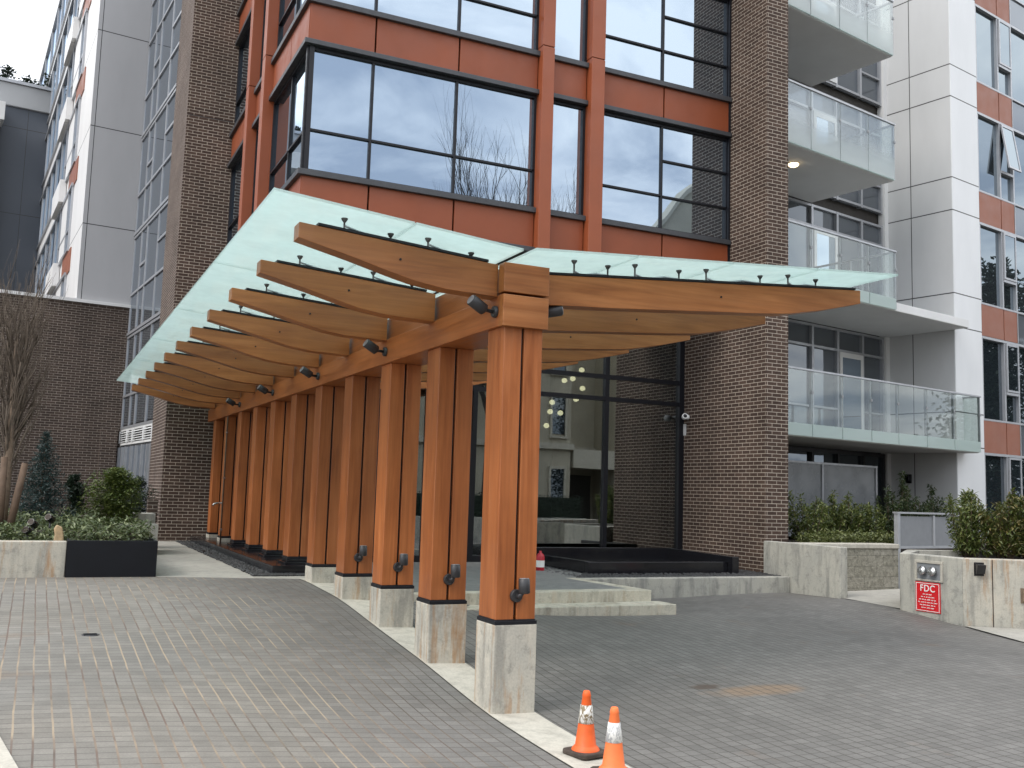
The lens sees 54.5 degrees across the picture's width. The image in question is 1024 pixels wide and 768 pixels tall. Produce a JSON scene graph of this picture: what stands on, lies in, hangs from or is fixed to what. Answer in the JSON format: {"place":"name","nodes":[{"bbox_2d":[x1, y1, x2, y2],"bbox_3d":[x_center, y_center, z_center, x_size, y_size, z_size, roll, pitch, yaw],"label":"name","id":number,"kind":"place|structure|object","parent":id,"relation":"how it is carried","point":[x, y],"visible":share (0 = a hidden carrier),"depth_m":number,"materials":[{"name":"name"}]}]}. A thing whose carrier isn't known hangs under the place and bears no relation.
{"place":"outdoors","nodes":[
{"label":"outdoors","id":0,"kind":"place"},
{"bbox_2d":[0,0,58,83],"label":"sky","id":1,"kind":"structure","parent":0,"point":[25,25],"materials":[{"name":"white"}]},
{"bbox_2d":[0,506,155,540],"bbox_3d":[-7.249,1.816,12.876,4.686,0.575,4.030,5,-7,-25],"label":"ground cover","id":2,"kind":"object","parent":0,"point":[82,524],"visible":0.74,"depth_m":12.34,"materials":[{"name":"green plant"}]},
{"bbox_2d":[0,457,7,530],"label":"tree stake","id":3,"kind":"object","parent":2,"relation":"on","point":[3,469],"visible":0.95,"depth_m":12.57,"materials":[{"name":"wood"}]},
{"bbox_2d":[7,463,27,530],"bbox_3d":[-6.323,1.506,12.650,0.228,1.012,0.111,7,-8,-39],"label":"tree stake","id":4,"kind":"object","parent":2,"relation":"on","point":[13,511],"visible":0.87,"depth_m":12.63,"materials":[{"name":"wood"}]},
{"bbox_2d":[22,526,32,539],"bbox_3d":[-5.673,1.774,11.634,0.091,0.224,0.140,1,-6,6],"label":"garden spotlight","id":5,"kind":"object","parent":2,"relation":"on","point":[27,531],"visible":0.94,"depth_m":11.60,"materials":[{"name":"metal"}]},
{"bbox_2d":[27,519,38,530],"bbox_3d":[-5.820,1.747,12.068,0.091,0.224,0.140,1,-6,6],"label":"garden spotlight","id":6,"kind":"object","parent":2,"relation":"on","point":[33,524],"visible":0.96,"depth_m":12.04,"materials":[{"name":"metal"}]},
{"bbox_2d":[0,230,67,522],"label":"bare tree","id":7,"kind":"object","parent":2,"relation":"on","point":[12,409],"visible":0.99,"depth_m":13.21,"materials":[{"name":"brown plant"}]},
{"bbox_2d":[10,431,75,525],"bbox_3d":[-6.827,1.423,14.407,1.067,1.519,1.019,-3,-8,36],"label":"blue spruce","id":8,"kind":"object","parent":2,"relation":"on","point":[38,496],"visible":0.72,"depth_m":14.37,"materials":[{"name":"green plant"}]},
{"bbox_2d":[45,514,55,529],"bbox_3d":[-5.819,1.746,12.513,0.091,0.224,0.140,1,-6,6],"label":"garden spotlight","id":9,"kind":"object","parent":2,"relation":"on","point":[50,518],"visible":0.96,"depth_m":12.48,"materials":[{"name":"metal"}]},
{"bbox_2d":[53,525,63,540],"bbox_3d":[-5.317,1.752,11.664,0.111,0.194,0.080,5,-7,-25],"label":"sandstone block","id":10,"kind":"object","parent":2,"relation":"on","point":[58,533],"depth_m":11.63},
{"bbox_2d":[63,473,89,516],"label":"columnar shrub","id":11,"kind":"object","parent":2,"relation":"on","point":[77,490],"visible":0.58,"depth_m":15.43,"materials":[{"name":"green plant"}]},
{"bbox_2d":[75,465,145,524],"bbox_3d":[-6.219,1.784,15.370,1.091,1.068,0.819,2,-6,1],"label":"green shrub","id":12,"kind":"object","parent":2,"relation":"on","point":[117,482],"visible":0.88,"depth_m":15.26,"materials":[{"name":"green plant"}]},
{"bbox_2d":[123,475,158,519],"bbox_3d":[-6.427,2.021,16.968,0.780,0.933,0.775,0,-6,13],"label":"dark shrub","id":13,"kind":"object","parent":2,"relation":"on","point":[143,484],"visible":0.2,"depth_m":17.00,"materials":[{"name":"green plant"}]},
{"bbox_2d":[22,541,304,578],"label":"patio","id":14,"kind":"structure","parent":0,"point":[175,559],"depth_m":13.46,"materials":[{"name":"concrete"}]},
{"bbox_2d":[64,537,157,577],"bbox_3d":[-4.979,2.127,12.259,0.990,0.462,1.400,5,-7,-25],"label":"steel planter","id":15,"kind":"object","parent":14,"relation":"on","point":[95,558],"visible":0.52,"depth_m":11.63,"materials":[{"name":"metal"}]},
{"bbox_2d":[117,512,157,540],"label":"garden steps","id":16,"kind":"structure","parent":14,"relation":"on","point":[149,517],"depth_m":15.77,"materials":[{"name":"concrete"}]},
{"bbox_2d":[146,499,157,522],"bbox_3d":[-5.957,2.324,16.401,0.160,0.840,0.160,5,-7,-25],"label":"brick bollard","id":17,"kind":"object","parent":14,"relation":"on","point":[152,505],"visible":0.36,"depth_m":16.37,"materials":[{"name":"brick"}]},
{"bbox_2d":[176,540,304,575],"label":"dark pebbles","id":18,"kind":"object","parent":14,"relation":"on","point":[243,566],"visible":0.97,"depth_m":14.07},
{"bbox_2d":[190,536,305,572],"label":"stone plinth","id":19,"kind":"structure","parent":14,"relation":"on","point":[270,564],"depth_m":14.18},
{"bbox_2d":[0,577,1023,767],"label":"driveway","id":20,"kind":"structure","parent":0,"point":[179,672],"depth_m":7.62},
{"bbox_2d":[0,737,17,767],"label":"edging","id":21,"kind":"object","parent":20,"relation":"on","point":[7,760],"visible":1,"depth_m":4.87,"materials":[{"name":"concrete"}]},
{"bbox_2d":[0,77,51,292],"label":"grey building","id":22,"kind":"structure","parent":20,"relation":"on","point":[24,110],"depth_m":38.56,"materials":[{"name":"metal"}]},
{"bbox_2d":[0,63,17,78],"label":"roof shrub","id":23,"kind":"object","parent":22,"relation":"on","point":[7,71],"visible":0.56,"depth_m":39.46,"materials":[{"name":"green plant"}]},
{"bbox_2d":[17,74,37,83],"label":"roof shrub","id":24,"kind":"object","parent":22,"relation":"on","point":[27,79],"visible":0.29,"depth_m":39.76,"materials":[{"name":"green plant"}]},
{"bbox_2d":[35,72,50,86],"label":"roof shrub","id":25,"kind":"object","parent":22,"relation":"on","point":[46,78],"visible":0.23,"depth_m":40.28,"materials":[{"name":"green plant"}]},
{"bbox_2d":[0,540,66,577],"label":"concrete planter","id":26,"kind":"object","parent":20,"relation":"on","point":[27,558],"visible":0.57,"depth_m":11.28,"materials":[{"name":"concrete"}]},
{"bbox_2d":[0,0,151,510],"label":"apartment wing","id":27,"kind":"structure","parent":20,"relation":"on","point":[95,61],"depth_m":25.44,"materials":[{"name":"paint"}]},
{"bbox_2d":[34,182,74,293],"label":"window","id":28,"kind":"structure","parent":27,"relation":"in","point":[56,227],"depth_m":31.37,"materials":[{"name":"glass"}]},
{"bbox_2d":[39,0,70,86],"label":"window","id":29,"kind":"structure","parent":27,"relation":"in","point":[63,6],"depth_m":39.76,"materials":[{"name":"glass"}]},
{"bbox_2d":[51,272,66,296],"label":"window","id":30,"kind":"structure","parent":27,"relation":"in","point":[63,287],"depth_m":28.07,"materials":[{"name":"glass"}]},
{"bbox_2d":[36,94,81,250],"bbox_3d":[-18.633,-6.132,39.133,0.130,1.940,26.100,5,-7,-29],"label":"window","id":31,"kind":"structure","parent":27,"relation":"in","point":[58,171],"depth_m":32.79,"materials":[{"name":"glass"}]},
{"bbox_2d":[41,8,88,186],"bbox_3d":[-18.555,-8.666,39.413,0.130,1.940,26.100,5,-7,-29],"label":"window","id":32,"kind":"structure","parent":27,"relation":"in","point":[51,137],"depth_m":33.15,"materials":[{"name":"glass"}]},
{"bbox_2d":[47,0,85,123],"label":"window","id":33,"kind":"structure","parent":27,"relation":"in","point":[58,70],"depth_m":35.41,"materials":[{"name":"glass"}]},
{"bbox_2d":[116,0,181,507],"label":"glazed link","id":34,"kind":"object","parent":20,"relation":"on","point":[134,449],"visible":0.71,"depth_m":23.87,"materials":[{"name":"glass"}]},
{"bbox_2d":[116,441,150,507],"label":"window","id":35,"kind":"structure","parent":34,"relation":"in","point":[135,458],"depth_m":22.85,"materials":[{"name":"glass"}]},
{"bbox_2d":[120,0,181,429],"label":"window","id":36,"kind":"structure","parent":34,"relation":"in","point":[162,64],"depth_m":23.98,"materials":[{"name":"glass"}]},
{"bbox_2d":[299,578,631,767],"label":"concrete strip","id":37,"kind":"object","parent":20,"relation":"on","point":[544,734],"visible":0.51,"depth_m":7.02,"materials":[{"name":"concrete"}]},
{"bbox_2d":[563,690,603,759],"bbox_3d":[0.460,2.103,6.176,0.224,0.385,0.224,7,-8,-37],"label":"traffic cone","id":38,"kind":"object","parent":37,"relation":"on","point":[584,747],"visible":0.92,"depth_m":6.13,"materials":[{"name":"plastic"}]},
{"bbox_2d":[590,706,627,767],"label":"traffic cone","id":39,"kind":"object","parent":37,"relation":"on","point":[613,756],"visible":1,"depth_m":5.73,"materials":[{"name":"plastic"}]},
{"bbox_2d":[148,0,787,572],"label":"apartment building","id":40,"kind":"structure","parent":20,"relation":"on","point":[658,128],"depth_m":16.79,"materials":[{"name":"brown brick"}]},
{"bbox_2d":[227,152,242,243],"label":"window","id":41,"kind":"structure","parent":40,"relation":"in","point":[236,169],"depth_m":19.85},
{"bbox_2d":[234,23,250,124],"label":"window","id":42,"kind":"structure","parent":40,"relation":"in","point":[244,46],"depth_m":20.12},
{"bbox_2d":[251,126,258,214],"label":"window","id":43,"kind":"structure","parent":40,"relation":"in","point":[256,146],"depth_m":17.86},
{"bbox_2d":[260,0,265,77],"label":"window","id":44,"kind":"structure","parent":40,"relation":"in","point":[264,0],"depth_m":18.14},
{"bbox_2d":[277,0,303,47],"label":"window","id":45,"kind":"structure","parent":40,"relation":"in","point":[288,9],"depth_m":16.44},
{"bbox_2d":[268,45,314,193],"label":"window","id":46,"kind":"structure","parent":40,"relation":"in","point":[288,105],"depth_m":15.40,"materials":[{"name":"glass"}]},
{"bbox_2d":[300,45,536,206],"bbox_3d":[-1.330,-3.868,15.212,3.750,1.875,0.070,5,-7,-25],"label":"window","id":47,"kind":"structure","parent":40,"relation":"in","point":[371,119],"depth_m":15.18,"materials":[{"name":"glass"}]},
{"bbox_2d":[334,0,539,49],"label":"window","id":48,"kind":"structure","parent":40,"relation":"in","point":[516,22],"depth_m":15.78,"materials":[{"name":"glass"}]},
{"bbox_2d":[551,100,585,214],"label":"window","id":49,"kind":"structure","parent":40,"relation":"in","point":[568,144],"depth_m":16.28,"materials":[{"name":"glass"}]},
{"bbox_2d":[555,0,587,61],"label":"window","id":50,"kind":"structure","parent":40,"relation":"in","point":[571,15],"depth_m":16.53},
{"bbox_2d":[602,111,726,238],"bbox_3d":[2.611,-3.542,17.072,2.670,1.875,0.070,5,-7,-25],"label":"window","id":51,"kind":"structure","parent":40,"relation":"in","point":[657,175],"depth_m":17.07,"materials":[{"name":"glass"}]},
{"bbox_2d":[605,0,727,96],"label":"window","id":52,"kind":"structure","parent":40,"relation":"in","point":[680,42],"depth_m":17.40,"materials":[{"name":"glass"}]},
{"bbox_2d":[372,562,625,591],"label":"entrance platform","id":53,"kind":"structure","parent":20,"relation":"on","point":[549,580],"depth_m":13.04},
{"bbox_2d":[414,578,650,604],"bbox_3d":[-0.271,2.739,12.226,3.565,0.524,1.730,5,-7,-25],"label":"platform edge","id":54,"kind":"object","parent":53,"relation":"on","point":[631,594],"visible":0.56,"depth_m":11.87,"materials":[{"name":"concrete"}]},
{"bbox_2d":[536,551,544,570],"bbox_3d":[0.424,2.651,14.923,0.133,0.290,0.131,5,-7,-25],"label":"red canister","id":55,"kind":"object","parent":53,"relation":"on","point":[540,560],"visible":0.98,"depth_m":14.87,"materials":[{"name":"paint"}]},
{"bbox_2d":[116,187,897,713],"bbox_3d":[-2.119,1.253,13.684,5.498,3.688,13.934,5,-7,-25],"label":"timber canopy","id":56,"kind":"object","parent":20,"relation":"on","point":[286,287],"visible":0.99,"depth_m":8.56,"materials":[{"name":"brown wood"}]},
{"bbox_2d":[219,416,228,541],"bbox_3d":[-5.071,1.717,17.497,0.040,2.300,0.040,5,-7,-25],"label":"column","id":57,"kind":"structure","parent":56,"relation":"attached to","point":[224,477],"depth_m":17.49,"materials":[{"name":"wood"}]},
{"bbox_2d":[226,398,240,406],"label":"spotlight","id":58,"kind":"object","parent":56,"relation":"attached to","point":[231,402],"visible":1,"depth_m":16.46,"materials":[{"name":"metal"}]},
{"bbox_2d":[257,384,273,395],"bbox_3d":[-3.520,0.086,14.190,0.241,0.150,0.095,6,-7,-31],"label":"spotlight","id":59,"kind":"object","parent":56,"relation":"attached to","point":[262,389],"visible":1,"depth_m":14.15,"materials":[{"name":"metal"}]},
{"bbox_2d":[300,366,319,379],"bbox_3d":[-2.425,-0.132,11.909,0.241,0.150,0.095,6,-7,-31],"label":"spotlight","id":60,"kind":"object","parent":56,"relation":"attached to","point":[306,372],"visible":1,"depth_m":11.87,"materials":[{"name":"metal"}]},
{"bbox_2d":[354,546,366,561],"bbox_3d":[-1.604,1.804,10.561,0.114,0.180,0.130,5,-7,-25],"label":"uplight","id":61,"kind":"object","parent":56,"relation":"attached to","point":[358,557],"visible":1,"depth_m":10.53,"materials":[{"name":"metal"}]},
{"bbox_2d":[363,339,386,355],"bbox_3d":[-1.326,-0.352,9.618,0.241,0.150,0.095,6,-7,-31],"label":"spotlight","id":62,"kind":"object","parent":56,"relation":"attached to","point":[370,346],"visible":1,"depth_m":9.57,"materials":[{"name":"metal"}]},
{"bbox_2d":[393,554,407,571],"bbox_3d":[-1.048,1.693,9.402,0.114,0.180,0.130,5,-7,-25],"label":"uplight","id":63,"kind":"object","parent":56,"relation":"attached to","point":[401,563],"visible":1,"depth_m":9.38,"materials":[{"name":"metal"}]},
{"bbox_2d":[443,564,459,584],"bbox_3d":[-0.492,1.582,8.244,0.114,0.180,0.130,5,-7,-25],"label":"uplight","id":64,"kind":"object","parent":56,"relation":"attached to","point":[448,579],"visible":1,"depth_m":8.21,"materials":[{"name":"metal"}]},
{"bbox_2d":[467,295,497,317],"bbox_3d":[-0.218,-0.573,7.309,0.241,0.150,0.095,6,-7,-31],"label":"spotlight","id":65,"kind":"object","parent":56,"relation":"attached to","point":[477,304],"visible":1,"depth_m":7.27,"materials":[{"name":"metal"}]},
{"bbox_2d":[510,578,529,602],"bbox_3d":[0.064,1.471,7.085,0.114,0.180,0.130,5,-7,-25],"label":"uplight","id":66,"kind":"object","parent":56,"relation":"attached to","point":[516,595],"visible":1,"depth_m":7.06,"materials":[{"name":"metal"}]},
{"bbox_2d":[548,306,562,317],"bbox_3d":[0.271,-0.555,7.617,0.245,0.122,0.099,2,-6,-2],"label":"spotlight","id":67,"kind":"object","parent":56,"relation":"attached to","point":[554,311],"visible":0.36,"depth_m":7.58,"materials":[{"name":"metal"}]},
{"bbox_2d":[467,601,675,615],"bbox_3d":[0.230,2.744,11.297,3.680,0.442,0.370,5,-7,-25],"label":"entrance step","id":68,"kind":"object","parent":20,"relation":"on","point":[636,608],"visible":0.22,"depth_m":11.57,"materials":[{"name":"concrete"}]},
{"bbox_2d":[580,576,789,598],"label":"retaining wall","id":69,"kind":"structure","parent":20,"relation":"on","point":[668,587],"depth_m":14.53,"materials":[{"name":"concrete"}]},
{"bbox_2d":[583,0,1023,547],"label":"apartment wing","id":70,"kind":"structure","parent":20,"relation":"on","point":[906,134],"depth_m":22.06,"materials":[{"name":"paint"}]},
{"bbox_2d":[660,436,885,547],"bbox_3d":[5.569,2.419,20.345,6.985,2.300,0.122,6,-8,-36],"label":"window","id":71,"kind":"structure","parent":70,"relation":"in","point":[794,453],"depth_m":21.00,"materials":[{"name":"glass"}]},
{"bbox_2d":[662,319,884,431],"bbox_3d":[5.648,-0.169,20.631,6.985,2.410,0.122,6,-8,-36],"label":"window","id":72,"kind":"structure","parent":70,"relation":"in","point":[812,346],"depth_m":21.47,"materials":[{"name":"glass"}]},
{"bbox_2d":[813,110,836,145],"bbox_3d":[6.906,-5.078,21.906,0.830,1.760,0.029,6,-8,-36],"label":"balcony door","id":73,"kind":"structure","parent":70,"relation":"in","point":[824,126],"depth_m":21.95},
{"bbox_2d":[813,0,836,83],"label":"balcony door","id":74,"kind":"structure","parent":70,"relation":"in","point":[828,5],"depth_m":22.31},
{"bbox_2d":[813,229,837,269],"bbox_3d":[6.826,-2.465,21.617,0.830,1.780,0.029,6,-8,-36],"label":"balcony door","id":75,"kind":"structure","parent":70,"relation":"in","point":[825,245],"depth_m":21.65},
{"bbox_2d":[788,78,882,214],"bbox_3d":[5.809,-5.410,21.210,6.985,2.340,0.122,6,-8,-36],"label":"window","id":76,"kind":"structure","parent":70,"relation":"in","point":[852,123],"depth_m":22.58,"materials":[{"name":"glass"}]},
{"bbox_2d":[788,197,883,295],"bbox_3d":[5.729,-2.797,20.921,6.985,2.360,0.122,6,-8,-36],"label":"window","id":77,"kind":"structure","parent":70,"relation":"in","point":[800,211],"depth_m":22.14,"materials":[{"name":"glass"}]},
{"bbox_2d":[811,0,881,107],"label":"window","id":78,"kind":"structure","parent":70,"relation":"in","point":[864,84],"depth_m":23.13,"materials":[{"name":"glass"}]},
{"bbox_2d":[839,352,863,429],"bbox_3d":[7.468,0.244,21.857,0.850,1.830,0.029,6,-8,-36],"label":"balcony door","id":79,"kind":"structure","parent":70,"relation":"in","point":[849,364],"depth_m":21.88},
{"bbox_2d":[975,4,1023,105],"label":"window","id":80,"kind":"structure","parent":70,"relation":"in","point":[999,44],"depth_m":23.65,"materials":[{"name":"glass"}]},
{"bbox_2d":[977,111,1023,208],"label":"window","id":81,"kind":"structure","parent":70,"relation":"in","point":[1000,146],"depth_m":23.32,"materials":[{"name":"glass"}]},
{"bbox_2d":[979,222,1023,314],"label":"window","id":82,"kind":"structure","parent":70,"relation":"in","point":[1001,251],"depth_m":23.03,"materials":[{"name":"glass"}]},
{"bbox_2d":[982,336,1023,425],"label":"window","id":83,"kind":"structure","parent":70,"relation":"in","point":[1003,361],"depth_m":22.72,"materials":[{"name":"glass"}]},
{"bbox_2d":[984,452,1023,534],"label":"window","id":84,"kind":"structure","parent":70,"relation":"in","point":[1003,472],"depth_m":22.43,"materials":[{"name":"glass"}]},
{"bbox_2d":[764,541,847,598],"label":"end wall","id":85,"kind":"structure","parent":20,"relation":"on","point":[814,570],"depth_m":14.86,"materials":[{"name":"concrete"}]},
{"bbox_2d":[791,542,898,590],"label":"stone wall","id":86,"kind":"structure","parent":20,"relation":"on","point":[872,566],"depth_m":15.84,"materials":[{"name":"stone"}]},
{"bbox_2d":[899,550,1023,628],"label":"concrete planter","id":87,"kind":"object","parent":20,"relation":"on","point":[991,597],"visible":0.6,"depth_m":12.24,"materials":[{"name":"concrete"}]},
{"bbox_2d":[915,581,940,613],"bbox_3d":[5.309,2.723,12.690,0.014,0.376,0.390,5,-7,-25],"label":"fire sign","id":88,"kind":"object","parent":87,"relation":"attached to","point":[928,596],"visible":1,"depth_m":12.68,"materials":[{"name":"red metal"}]},
{"bbox_2d":[914,560,942,582],"bbox_3d":[5.298,2.389,12.694,0.094,0.260,0.440,5,-7,-25],"label":"fire connection","id":89,"kind":"object","parent":87,"relation":"attached to","point":[930,571],"visible":1,"depth_m":12.69,"materials":[{"name":"metal"}]},
{"bbox_2d":[944,487,998,556],"bbox_3d":[6.604,2.020,14.372,0.709,1.051,0.695,3,-6,-7],"label":"evergreen shrub","id":90,"kind":"object","parent":87,"relation":"in","point":[966,536],"visible":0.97,"depth_m":14.24,"materials":[{"name":"green plant"}]},
{"bbox_2d":[974,562,985,575],"bbox_3d":[5.751,2.277,12.198,0.120,0.165,0.108,1,-6,4],"label":"wedge lamp","id":91,"kind":"object","parent":87,"relation":"attached to","point":[979,568],"visible":1,"depth_m":12.19,"materials":[{"name":"black metal"}]},
{"bbox_2d":[974,487,1023,558],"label":"evergreen shrub","id":92,"kind":"object","parent":87,"relation":"in","point":[1007,545],"visible":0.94,"depth_m":14.16,"materials":[{"name":"green plant"}]},
{"bbox_2d":[1004,496,1023,557],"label":"evergreen shrub","id":93,"kind":"object","parent":87,"relation":"in","point":[1020,510],"visible":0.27,"depth_m":14.26,"materials":[{"name":"green plant"}]},
{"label":"gravel bed","id":94,"kind":"structure","parent":20,"relation":"on","visible":0},
{"bbox_2d":[536,547,738,573],"bbox_3d":[1.959,2.828,15.938,2.740,0.300,1.870,5,-7,-25],"label":"fountain basin","id":95,"kind":"object","parent":94,"relation":"on","point":[612,560],"visible":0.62,"depth_m":15.76,"materials":[{"name":"black stone"}]},
{"bbox_2d":[544,566,780,577],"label":"dark pebbles","id":96,"kind":"object","parent":94,"relation":"on","point":[700,574],"visible":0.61,"depth_m":14.83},
{"bbox_2d":[846,589,899,607],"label":"path","id":97,"kind":"structure","parent":0,"point":[888,597],"depth_m":14.60,"materials":[{"name":"concrete"}]},
{"bbox_2d":[788,539,989,551],"bbox_3d":[9.446,3.724,20.284,13.720,0.930,3.180,6,-8,-33],"label":"terrace bed","id":98,"kind":"object","parent":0,"point":[791,540],"depth_m":18.43,"materials":[{"name":"soil"}]},
{"bbox_2d":[788,489,831,541],"bbox_3d":[5.028,2.304,16.930,0.838,0.996,0.778,0,-6,12],"label":"evergreen shrub","id":99,"kind":"object","parent":98,"relation":"on","point":[815,520],"visible":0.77,"depth_m":16.87,"materials":[{"name":"green plant"}]},
{"bbox_2d":[788,460,877,535],"bbox_3d":[6.074,2.281,19.684,3.900,1.460,0.072,6,-8,-36],"label":"privacy screen","id":100,"kind":"object","parent":98,"relation":"on","point":[811,481],"visible":0.36,"depth_m":19.93,"materials":[{"name":"glass"}]},
{"bbox_2d":[819,490,847,539],"bbox_3d":[5.549,2.349,17.319,0.570,1.018,0.458,2,-6,2],"label":"evergreen shrub","id":101,"kind":"object","parent":98,"relation":"on","point":[840,516],"visible":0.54,"depth_m":17.25,"materials":[{"name":"green plant"}]},
{"bbox_2d":[794,528,893,543],"bbox_3d":[5.724,2.578,16.700,2.524,0.321,0.658,6,-8,-34],"label":"ground cover","id":102,"kind":"object","parent":98,"relation":"on","point":[846,537],"visible":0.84,"depth_m":16.46,"materials":[{"name":"green plant"}]},
{"bbox_2d":[832,491,865,541],"bbox_3d":[6.002,2.396,17.622,0.684,1.023,0.576,5,-7,-25],"label":"evergreen shrub","id":103,"kind":"object","parent":98,"relation":"on","point":[857,525],"visible":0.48,"depth_m":17.48,"materials":[{"name":"green plant"}]},
{"bbox_2d":[852,502,887,538],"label":"evergreen shrub","id":104,"kind":"object","parent":98,"relation":"on","point":[870,525],"visible":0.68,"depth_m":17.62,"materials":[{"name":"green plant"}]},
{"bbox_2d":[873,484,903,540],"bbox_3d":[7.368,2.554,19.317,0.483,1.221,0.684,7,-8,-37],"label":"evergreen shrub","id":105,"kind":"object","parent":98,"relation":"on","point":[889,526],"visible":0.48,"depth_m":19.28,"materials":[{"name":"green plant"}]},
{"bbox_2d":[890,471,918,515],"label":"evergreen shrub","id":106,"kind":"object","parent":98,"relation":"on","point":[902,494],"visible":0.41,"depth_m":19.74,"materials":[{"name":"green plant"}]},
{"bbox_2d":[904,493,931,516],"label":"evergreen shrub","id":107,"kind":"object","parent":98,"relation":"on","point":[926,506],"visible":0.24,"depth_m":19.93,"materials":[{"name":"green plant"}]},
{"bbox_2d":[924,484,948,516],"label":"evergreen shrub","id":108,"kind":"object","parent":98,"relation":"on","point":[933,503],"visible":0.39,"depth_m":20.52,"materials":[{"name":"green plant"}]},
{"bbox_2d":[893,512,961,588],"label":"metal gate","id":109,"kind":"structure","parent":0,"point":[914,532],"depth_m":16.68,"materials":[{"name":"metal"}]},
{"bbox_2d":[967,626,1023,641],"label":"path","id":110,"kind":"structure","parent":0,"point":[1015,634],"depth_m":11.83,"materials":[{"name":"concrete"}]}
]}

